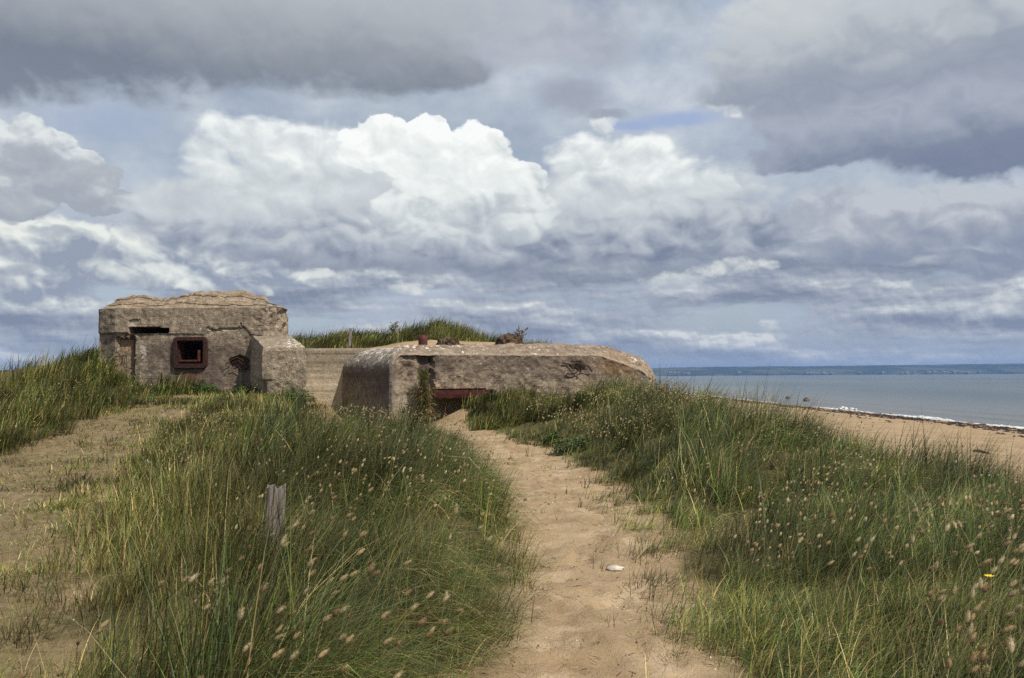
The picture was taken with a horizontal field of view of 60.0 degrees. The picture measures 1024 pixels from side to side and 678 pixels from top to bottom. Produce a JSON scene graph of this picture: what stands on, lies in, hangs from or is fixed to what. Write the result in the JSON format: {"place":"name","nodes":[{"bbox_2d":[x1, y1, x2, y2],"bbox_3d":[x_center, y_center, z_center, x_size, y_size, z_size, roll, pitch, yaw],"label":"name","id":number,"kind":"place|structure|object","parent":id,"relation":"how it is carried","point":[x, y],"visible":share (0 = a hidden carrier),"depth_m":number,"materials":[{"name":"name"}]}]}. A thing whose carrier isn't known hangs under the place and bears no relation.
{"place":"outdoors","nodes":[
{"label":"outdoors","id":0,"kind":"place"},
{"bbox_2d":[59,618,110,676],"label":"hare tail grass","id":1,"kind":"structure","parent":0,"point":[105,623],"depth_m":3.18,"materials":[{"name":"beige plant"}]},
{"bbox_2d":[132,572,198,676],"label":"hare tail grass","id":2,"kind":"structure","parent":0,"point":[192,578],"depth_m":3.53,"materials":[{"name":"beige plant"}]},
{"bbox_2d":[143,575,189,675],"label":"hare tail grass","id":3,"kind":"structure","parent":0,"point":[185,579],"depth_m":3.39,"materials":[{"name":"beige plant"}]},
{"bbox_2d":[181,567,231,667],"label":"hare tail grass","id":4,"kind":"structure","parent":0,"point":[202,605],"depth_m":3.34,"materials":[{"name":"beige plant"}]},
{"bbox_2d":[246,647,284,677],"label":"hare tail grass","id":5,"kind":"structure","parent":0,"point":[278,653],"depth_m":2.78,"materials":[{"name":"beige plant"}]},
{"bbox_2d":[302,608,340,676],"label":"hare tail grass","id":6,"kind":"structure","parent":0,"point":[334,614],"depth_m":3.15,"materials":[{"name":"beige plant"}]},
{"bbox_2d":[310,530,365,643],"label":"hare tail grass","id":7,"kind":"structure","parent":0,"point":[362,534],"depth_m":4.03,"materials":[{"name":"beige plant"}]},
{"bbox_2d":[335,610,389,672],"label":"hare tail grass","id":8,"kind":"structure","parent":0,"point":[383,615],"depth_m":3.46,"materials":[{"name":"beige plant"}]},
{"bbox_2d":[342,560,412,662],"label":"hare tail grass","id":9,"kind":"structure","parent":0,"point":[406,563],"depth_m":3.77,"materials":[{"name":"beige plant"}]},
{"bbox_2d":[0,339,1023,677],"bbox_3d":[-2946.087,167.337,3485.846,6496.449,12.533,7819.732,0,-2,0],"label":"ground","id":10,"kind":"structure","parent":0,"point":[576,619],"depth_m":7.53,"materials":[{"name":"sand"}]},
{"bbox_2d":[112,580,164,677],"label":"hare tail grass","id":11,"kind":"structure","parent":10,"relation":"on","point":[159,585],"depth_m":3.27,"materials":[{"name":"beige plant"}]},
{"bbox_2d":[136,386,183,392],"bbox_3d":[-10.460,1.473,25.959,1.829,0.269,1.510,0,-2,0],"label":"leafy plant","id":12,"kind":"object","parent":10,"relation":"on","point":[178,389],"visible":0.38,"depth_m":25.66,"materials":[{"name":"green plant"}]},
{"bbox_2d":[146,604,210,677],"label":"hare tail grass","id":13,"kind":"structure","parent":10,"relation":"on","point":[207,607],"depth_m":3.16,"materials":[{"name":"beige plant"}]},
{"bbox_2d":[98,290,305,401],"bbox_3d":[-9.274,0.616,28.190,6.999,4.471,6.622,0,-2,0],"label":"casemate","id":14,"kind":"object","parent":10,"relation":"on","point":[224,339],"visible":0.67,"depth_m":27.05,"materials":[{"name":"concrete"}]},
{"bbox_2d":[186,383,221,393],"bbox_3d":[-9.087,1.453,26.172,1.081,0.359,0.940,0,-2,0],"label":"leafy plant","id":15,"kind":"object","parent":10,"relation":"on","point":[204,387],"visible":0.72,"depth_m":26.07,"materials":[{"name":"green plant"}]},
{"bbox_2d":[223,606,245,677],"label":"hare tail grass","id":16,"kind":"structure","parent":10,"relation":"on","point":[240,614],"depth_m":2.97,"materials":[{"name":"beige plant"}]},
{"bbox_2d":[228,384,259,394],"bbox_3d":[-7.692,1.494,25.658,1.091,0.378,0.912,0,-2,0],"label":"leafy plant","id":17,"kind":"object","parent":10,"relation":"on","point":[238,390],"visible":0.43,"depth_m":25.57,"materials":[{"name":"green plant"}]},
{"bbox_2d":[232,583,267,666],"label":"hare tail grass","id":18,"kind":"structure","parent":10,"relation":"on","point":[265,587],"depth_m":3.46,"materials":[{"name":"beige plant"}]},
{"bbox_2d":[253,535,285,630],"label":"hare tail grass","id":19,"kind":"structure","parent":10,"relation":"on","point":[283,540],"depth_m":3.51,"materials":[{"name":"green plant"}]},
{"bbox_2d":[263,483,285,566],"bbox_3d":[-1.632,1.339,6.058,0.167,0.703,0.115,0,-2,0],"label":"wooden post","id":20,"kind":"object","parent":10,"relation":"on","point":[279,493],"visible":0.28,"depth_m":6.02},
{"bbox_2d":[281,649,298,669],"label":"hare tail grass","id":21,"kind":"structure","parent":10,"relation":"on","point":[293,655],"depth_m":2.98,"materials":[{"name":"beige plant"}]},
{"bbox_2d":[273,385,316,402],"bbox_3d":[-6.031,1.517,24.352,1.397,0.492,1.107,0,-2,0],"label":"leafy plant","id":22,"kind":"object","parent":10,"relation":"on","point":[301,395],"visible":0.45,"depth_m":24.21,"materials":[{"name":"green plant"}]},
{"bbox_2d":[278,613,332,671],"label":"hare tail grass","id":23,"kind":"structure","parent":10,"relation":"on","point":[326,618],"depth_m":3.21,"materials":[{"name":"beige plant"}]},
{"bbox_2d":[295,648,329,677],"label":"hare tail grass","id":24,"kind":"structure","parent":10,"relation":"on","point":[322,654],"depth_m":2.87,"materials":[{"name":"beige plant"}]},
{"bbox_2d":[295,548,365,662],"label":"hare tail grass","id":25,"kind":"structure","parent":10,"relation":"on","point":[361,551],"depth_m":3.95,"materials":[{"name":"beige plant"}]},
{"bbox_2d":[317,633,354,677],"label":"hare tail grass","id":26,"kind":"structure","parent":10,"relation":"on","point":[349,639],"depth_m":3.12,"materials":[{"name":"beige plant"}]},
{"bbox_2d":[306,348,376,413],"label":"retaining wall","id":27,"kind":"structure","parent":10,"relation":"on","point":[324,367],"depth_m":27.59,"materials":[{"name":"concrete"}]},
{"bbox_2d":[321,487,372,588],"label":"hare tail grass","id":28,"kind":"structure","parent":10,"relation":"on","point":[369,490],"depth_m":5.20,"materials":[{"name":"beige plant"}]},
{"bbox_2d":[335,563,373,674],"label":"hare tail grass","id":29,"kind":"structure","parent":10,"relation":"on","point":[370,569],"depth_m":3.35,"materials":[{"name":"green plant"}]},
{"bbox_2d":[343,635,394,677],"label":"hare tail grass","id":30,"kind":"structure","parent":10,"relation":"on","point":[387,641],"depth_m":3.03,"materials":[{"name":"beige plant"}]},
{"bbox_2d":[388,321,398,333],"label":"dry weed","id":31,"kind":"object","parent":10,"relation":"on","point":[393,326],"visible":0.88,"depth_m":36.50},
{"bbox_2d":[376,617,425,677],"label":"hare tail grass","id":32,"kind":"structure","parent":10,"relation":"on","point":[420,622],"depth_m":3.10,"materials":[{"name":"beige plant"}]},
{"bbox_2d":[0,404,822,676],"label":"path litter","id":33,"kind":"object","parent":10,"relation":"on","point":[523,567],"visible":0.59,"depth_m":7.41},
{"bbox_2d":[409,626,452,677],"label":"hare tail grass","id":34,"kind":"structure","parent":10,"relation":"on","point":[448,631],"depth_m":3.10,"materials":[{"name":"beige plant"}]},
{"bbox_2d":[422,607,463,676],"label":"hare tail grass","id":35,"kind":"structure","parent":10,"relation":"on","point":[458,611],"depth_m":3.58,"materials":[{"name":"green plant"}]},
{"bbox_2d":[432,507,457,612],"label":"hare tail grass","id":36,"kind":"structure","parent":10,"relation":"on","point":[456,511],"depth_m":4.99,"materials":[{"name":"beige plant"}]},
{"bbox_2d":[342,343,654,424],"bbox_3d":[-0.133,1.647,28.639,10.409,2.939,4.850,1,-3,-25],"label":"long bunker","id":37,"kind":"object","parent":10,"relation":"on","point":[460,371],"visible":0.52,"depth_m":26.07,"materials":[{"name":"concrete"}]},
{"bbox_2d":[406,365,438,425],"bbox_3d":[-2.431,1.624,24.402,1.249,1.906,0.847,0,-2,0],"label":"rooted tuft","id":38,"kind":"object","parent":37,"relation":"attached to","point":[424,381],"visible":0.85,"depth_m":24.42,"materials":[{"name":"green plant"}]},
{"bbox_2d":[418,335,427,344],"bbox_3d":[-2.874,0.178,28.618,0.297,0.605,0.290,0,-2,0],"label":"rusty pipe","id":39,"kind":"object","parent":37,"relation":"on","point":[422,339],"visible":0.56,"depth_m":28.50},
{"bbox_2d":[435,337,463,345],"bbox_3d":[-2.127,0.441,29.916,1.116,1.004,0.954,0,-2,0],"label":"turf clod","id":40,"kind":"object","parent":37,"relation":"on","point":[449,341],"visible":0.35,"depth_m":29.75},
{"bbox_2d":[494,332,522,344],"bbox_3d":[-0.103,0.399,29.592,1.038,1.248,0.921,0,-2,0],"label":"turf clod","id":41,"kind":"object","parent":37,"relation":"on","point":[508,337],"visible":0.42,"depth_m":29.36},
{"bbox_2d":[513,326,527,339],"bbox_3d":[0.297,-0.041,29.690,0.380,0.800,0.438,-3,-3,44],"label":"dry weed","id":42,"kind":"object","parent":41,"relation":"on","point":[522,331],"visible":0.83,"depth_m":29.64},
{"bbox_2d":[0,314,1023,677],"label":"marram grass","id":43,"kind":"structure","parent":10,"relation":"on","point":[714,424],"depth_m":7.50,"materials":[{"name":"green plant"}]},
{"bbox_2d":[0,363,1023,677],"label":"short dune grass","id":44,"kind":"structure","parent":10,"relation":"on","point":[126,501],"depth_m":6.65,"materials":[{"name":"green plant"}]},
{"bbox_2d":[0,377,1023,640],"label":"hare tail grass mass","id":45,"kind":"object","parent":10,"relation":"on","point":[788,501],"visible":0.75,"depth_m":8.30,"materials":[{"name":"plant"}]},
{"bbox_2d":[540,431,562,443],"bbox_3d":[0.864,2.134,19.121,0.607,0.308,0.487,0,-2,0],"label":"leafy plant","id":46,"kind":"object","parent":10,"relation":"on","point":[555,433],"visible":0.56,"depth_m":19.07,"materials":[{"name":"green plant"}]},
{"bbox_2d":[552,435,591,453],"bbox_3d":[1.224,2.070,17.416,0.906,0.389,0.762,-1,-3,24],"label":"leafy plant","id":47,"kind":"object","parent":10,"relation":"on","point":[559,448],"visible":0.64,"depth_m":17.39,"materials":[{"name":"green plant"}]},
{"bbox_2d":[606,565,623,570],"bbox_3d":[0.847,1.880,7.276,0.128,0.052,0.128,-3,-3,42],"label":"stone","id":48,"kind":"object","parent":10,"relation":"on","point":[614,568],"visible":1,"depth_m":7.24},
{"bbox_2d":[784,537,801,638],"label":"hare tail grass","id":49,"kind":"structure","parent":10,"relation":"on","point":[799,539],"depth_m":5.13,"materials":[{"name":"beige plant"}]},
{"bbox_2d":[779,512,834,636],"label":"hare tail grass","id":50,"kind":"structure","parent":10,"relation":"on","point":[831,515],"depth_m":5.07,"materials":[{"name":"beige plant"}]},
{"bbox_2d":[789,559,835,646],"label":"hare tail grass","id":51,"kind":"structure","parent":10,"relation":"on","point":[831,562],"depth_m":4.97,"materials":[{"name":"beige plant"}]},
{"bbox_2d":[819,537,860,630],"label":"hare tail grass","id":52,"kind":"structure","parent":10,"relation":"on","point":[858,539],"depth_m":4.96,"materials":[{"name":"beige plant"}]},
{"bbox_2d":[674,393,1023,437],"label":"tideline seaweed","id":53,"kind":"object","parent":10,"relation":"on","point":[977,426],"visible":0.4,"depth_m":92.29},
{"bbox_2d":[837,536,875,638],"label":"hare tail grass","id":54,"kind":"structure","parent":10,"relation":"on","point":[872,538],"depth_m":4.92,"materials":[{"name":"beige plant"}]},
{"bbox_2d":[867,560,902,672],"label":"hare tail grass","id":55,"kind":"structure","parent":10,"relation":"on","point":[900,563],"depth_m":4.49,"materials":[{"name":"beige plant"}]},
{"bbox_2d":[895,535,915,633],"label":"hare tail grass","id":56,"kind":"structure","parent":10,"relation":"on","point":[913,539],"depth_m":4.89,"materials":[{"name":"beige plant"}]},
{"bbox_2d":[879,589,933,677],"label":"hare tail grass","id":57,"kind":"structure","parent":10,"relation":"on","point":[930,592],"depth_m":3.68,"materials":[{"name":"beige plant"}]},
{"bbox_2d":[875,595,946,677],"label":"hare tail grass","id":58,"kind":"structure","parent":10,"relation":"on","point":[940,598],"depth_m":3.71,"materials":[{"name":"beige plant"}]},
{"bbox_2d":[905,618,944,676],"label":"hare tail grass","id":59,"kind":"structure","parent":10,"relation":"on","point":[939,622],"depth_m":3.31,"materials":[{"name":"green plant"}]},
{"bbox_2d":[911,522,950,673],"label":"hare tail grass","id":60,"kind":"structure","parent":10,"relation":"on","point":[947,527],"depth_m":4.28,"materials":[{"name":"beige plant"}]},
{"bbox_2d":[897,543,974,671],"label":"hare tail grass","id":61,"kind":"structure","parent":10,"relation":"on","point":[969,545],"depth_m":4.44,"materials":[{"name":"beige plant"}]},
{"bbox_2d":[924,584,956,676],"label":"hare tail grass","id":62,"kind":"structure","parent":10,"relation":"on","point":[954,589],"depth_m":3.76,"materials":[{"name":"beige plant"}]},
{"bbox_2d":[924,623,962,677],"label":"hare tail grass","id":63,"kind":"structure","parent":10,"relation":"on","point":[958,628],"depth_m":3.38,"materials":[{"name":"beige plant"}]},
{"bbox_2d":[941,499,951,633],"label":"hare tail grass","id":64,"kind":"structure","parent":10,"relation":"on","point":[949,502],"depth_m":4.88,"materials":[{"name":"beige plant"}]},
{"bbox_2d":[946,656,952,677],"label":"hare tail grass","id":65,"kind":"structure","parent":10,"relation":"on","point":[949,662],"depth_m":3.20,"materials":[{"name":"beige plant"}]},
{"bbox_2d":[913,558,992,674],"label":"hare tail grass","id":66,"kind":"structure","parent":10,"relation":"on","point":[988,560],"depth_m":4.17,"materials":[{"name":"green plant"}]},
{"bbox_2d":[926,605,982,677],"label":"hare tail grass","id":67,"kind":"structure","parent":10,"relation":"on","point":[976,608],"depth_m":3.46,"materials":[{"name":"beige plant"}]},
{"bbox_2d":[935,583,978,675],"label":"hare tail grass","id":68,"kind":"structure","parent":10,"relation":"on","point":[975,586],"depth_m":3.98,"materials":[{"name":"beige plant"}]},
{"bbox_2d":[926,584,991,676],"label":"hare tail grass","id":69,"kind":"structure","parent":10,"relation":"on","point":[985,589],"depth_m":3.63,"materials":[{"name":"beige plant"}]},
{"bbox_2d":[948,547,972,676],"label":"hare tail grass","id":70,"kind":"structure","parent":10,"relation":"on","point":[970,549],"depth_m":4.09,"materials":[{"name":"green plant"}]},
{"bbox_2d":[952,611,970,673],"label":"hare tail grass","id":71,"kind":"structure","parent":10,"relation":"on","point":[967,617],"depth_m":3.30,"materials":[{"name":"beige plant"}]},
{"bbox_2d":[951,622,974,677],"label":"hare tail grass","id":72,"kind":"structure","parent":10,"relation":"on","point":[970,630],"depth_m":3.17,"materials":[{"name":"beige plant"}]},
{"bbox_2d":[938,582,987,677],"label":"hare tail grass","id":73,"kind":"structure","parent":10,"relation":"on","point":[984,585],"depth_m":3.90,"materials":[{"name":"beige plant"}]},
{"bbox_2d":[949,631,976,676],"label":"hare tail grass","id":74,"kind":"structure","parent":10,"relation":"on","point":[973,636],"depth_m":3.38,"materials":[{"name":"beige plant"}]},
{"bbox_2d":[953,587,975,677],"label":"hare tail grass","id":75,"kind":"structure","parent":10,"relation":"on","point":[972,594],"depth_m":3.72,"materials":[{"name":"beige plant"}]},
{"bbox_2d":[951,520,978,633],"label":"hare tail grass","id":76,"kind":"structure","parent":10,"relation":"on","point":[954,524],"depth_m":4.92,"materials":[{"name":"green plant"}]},
{"bbox_2d":[957,612,975,677],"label":"hare tail grass","id":77,"kind":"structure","parent":10,"relation":"on","point":[973,617],"depth_m":3.73,"materials":[{"name":"beige plant"}]},
{"bbox_2d":[946,643,987,677],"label":"hare tail grass","id":78,"kind":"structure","parent":10,"relation":"on","point":[982,647],"depth_m":3.22,"materials":[{"name":"beige plant"}]},
{"bbox_2d":[947,609,988,674],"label":"hare tail grass","id":79,"kind":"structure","parent":10,"relation":"on","point":[980,616],"depth_m":3.68,"materials":[{"name":"beige plant"}]},
{"bbox_2d":[959,651,977,677],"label":"hare tail grass","id":80,"kind":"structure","parent":10,"relation":"on","point":[973,657],"depth_m":3.19,"materials":[{"name":"beige plant"}]},
{"bbox_2d":[956,520,991,655],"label":"hare tail grass","id":81,"kind":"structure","parent":10,"relation":"on","point":[959,524],"depth_m":4.43,"materials":[{"name":"green plant"}]},
{"bbox_2d":[941,625,1016,677],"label":"hare tail grass","id":82,"kind":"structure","parent":10,"relation":"on","point":[1008,629],"depth_m":3.22,"materials":[{"name":"beige plant"}]},
{"bbox_2d":[959,566,998,649],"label":"hare tail grass","id":83,"kind":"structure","parent":10,"relation":"on","point":[995,568],"depth_m":4.20,"materials":[{"name":"beige plant"}]},
{"bbox_2d":[944,611,1015,677],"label":"hare tail grass","id":84,"kind":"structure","parent":10,"relation":"on","point":[1009,614],"depth_m":3.43,"materials":[{"name":"beige plant"}]},
{"bbox_2d":[942,588,1018,677],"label":"hare tail grass","id":85,"kind":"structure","parent":10,"relation":"on","point":[1013,593],"depth_m":3.52,"materials":[{"name":"beige plant"}]},
{"bbox_2d":[978,576,982,677],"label":"hare tail grass","id":86,"kind":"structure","parent":10,"relation":"on","point":[980,583],"depth_m":3.50,"materials":[{"name":"beige plant"}]},
{"bbox_2d":[959,511,1002,615],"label":"hare tail grass","id":87,"kind":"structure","parent":10,"relation":"on","point":[999,514],"depth_m":4.71,"materials":[{"name":"beige plant"}]},
{"bbox_2d":[949,507,1013,629],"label":"hare tail grass","id":88,"kind":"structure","parent":10,"relation":"on","point":[1005,511],"depth_m":4.74,"materials":[{"name":"green plant"}]},
{"bbox_2d":[959,555,1004,673],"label":"hare tail grass","id":89,"kind":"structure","parent":10,"relation":"on","point":[1000,561],"depth_m":4.02,"materials":[{"name":"beige plant"}]},
{"bbox_2d":[956,577,1018,677],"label":"hare tail grass","id":90,"kind":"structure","parent":10,"relation":"on","point":[1012,583],"depth_m":3.59,"materials":[{"name":"beige plant"}]},
{"bbox_2d":[959,597,1016,676],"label":"hare tail grass","id":91,"kind":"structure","parent":10,"relation":"on","point":[977,633],"depth_m":3.77,"materials":[{"name":"green plant"}]},
{"bbox_2d":[984,574,993,677],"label":"yellow flower","id":92,"kind":"object","parent":10,"relation":"on","point":[989,576],"visible":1,"depth_m":2.67,"materials":[{"name":"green plant"}]},
{"bbox_2d":[960,558,1020,670],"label":"hare tail grass","id":93,"kind":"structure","parent":10,"relation":"on","point":[1016,562],"depth_m":3.94,"materials":[{"name":"beige plant"}]},
{"bbox_2d":[963,499,1023,633],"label":"hare tail grass","id":94,"kind":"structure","parent":10,"relation":"on","point":[1021,501],"depth_m":4.74,"materials":[{"name":"green plant"}]},
{"bbox_2d":[966,573,1022,677],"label":"hare tail grass","id":95,"kind":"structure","parent":10,"relation":"on","point":[978,617],"depth_m":3.96,"materials":[{"name":"green plant"}]},
{"bbox_2d":[968,586,1023,677],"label":"hare tail grass","id":96,"kind":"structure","parent":10,"relation":"on","point":[1022,589],"depth_m":3.60,"materials":[{"name":"green plant"}]},
{"bbox_2d":[976,542,1023,647],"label":"hare tail grass","id":97,"kind":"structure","parent":10,"relation":"on","point":[1021,546],"depth_m":4.25,"materials":[{"name":"green plant"}]},
{"bbox_2d":[987,533,1017,641],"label":"hare tail grass","id":98,"kind":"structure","parent":10,"relation":"on","point":[1014,535],"depth_m":4.20,"materials":[{"name":"green plant"}]},
{"bbox_2d":[983,604,1022,675],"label":"hare tail grass","id":99,"kind":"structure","parent":10,"relation":"on","point":[1017,609],"depth_m":3.52,"materials":[{"name":"beige plant"}]},
{"bbox_2d":[989,521,1023,642],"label":"hare tail grass","id":100,"kind":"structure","parent":10,"relation":"on","point":[1001,575],"depth_m":4.54,"materials":[{"name":"green plant"}]},
{"bbox_2d":[1005,635,1015,677],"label":"hare tail grass","id":101,"kind":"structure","parent":10,"relation":"on","point":[1011,646],"depth_m":2.77,"materials":[{"name":"beige plant"}]},
{"bbox_2d":[0,0,1023,370],"label":"sky","id":102,"kind":"structure","parent":0,"point":[680,183],"materials":[{"name":"grey"}]},
{"bbox_2d":[651,363,1023,375],"bbox_3d":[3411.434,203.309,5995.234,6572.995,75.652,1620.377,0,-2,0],"label":"coast","id":103,"kind":"structure","parent":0,"point":[1009,368],"depth_m":5410.02},
{"bbox_2d":[668,370,980,374],"bbox_3d":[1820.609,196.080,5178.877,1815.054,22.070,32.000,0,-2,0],"label":"distant houses","id":104,"kind":"structure","parent":103,"relation":"on","point":[881,372],"depth_m":5163.13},
{"bbox_2d":[655,374,1023,426],"bbox_3d":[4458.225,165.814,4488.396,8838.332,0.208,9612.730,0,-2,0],"label":"sea","id":105,"kind":"structure","parent":0,"point":[996,399],"depth_m":244.76,"materials":[{"name":"liquid"}]},
{"bbox_2d":[686,393,1023,428],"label":"surf foam","id":106,"kind":"object","parent":105,"relation":"on","point":[928,417],"visible":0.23,"depth_m":96.73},
{"bbox_2d":[852,518,886,635],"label":"hare tail grass","id":107,"kind":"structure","parent":0,"point":[884,521],"depth_m":4.82,"materials":[{"name":"green plant"}]},
{"bbox_2d":[887,565,933,647],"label":"hare tail grass","id":108,"kind":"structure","parent":0,"point":[930,568],"depth_m":4.54,"materials":[{"name":"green plant"}]},
{"bbox_2d":[910,561,938,671],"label":"hare tail grass","id":109,"kind":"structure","parent":0,"point":[935,567],"depth_m":4.34,"materials":[{"name":"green plant"}]},
{"bbox_2d":[943,540,1011,648],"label":"hare tail grass","id":110,"kind":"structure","parent":0,"point":[1006,544],"depth_m":4.21,"materials":[{"name":"green plant"}]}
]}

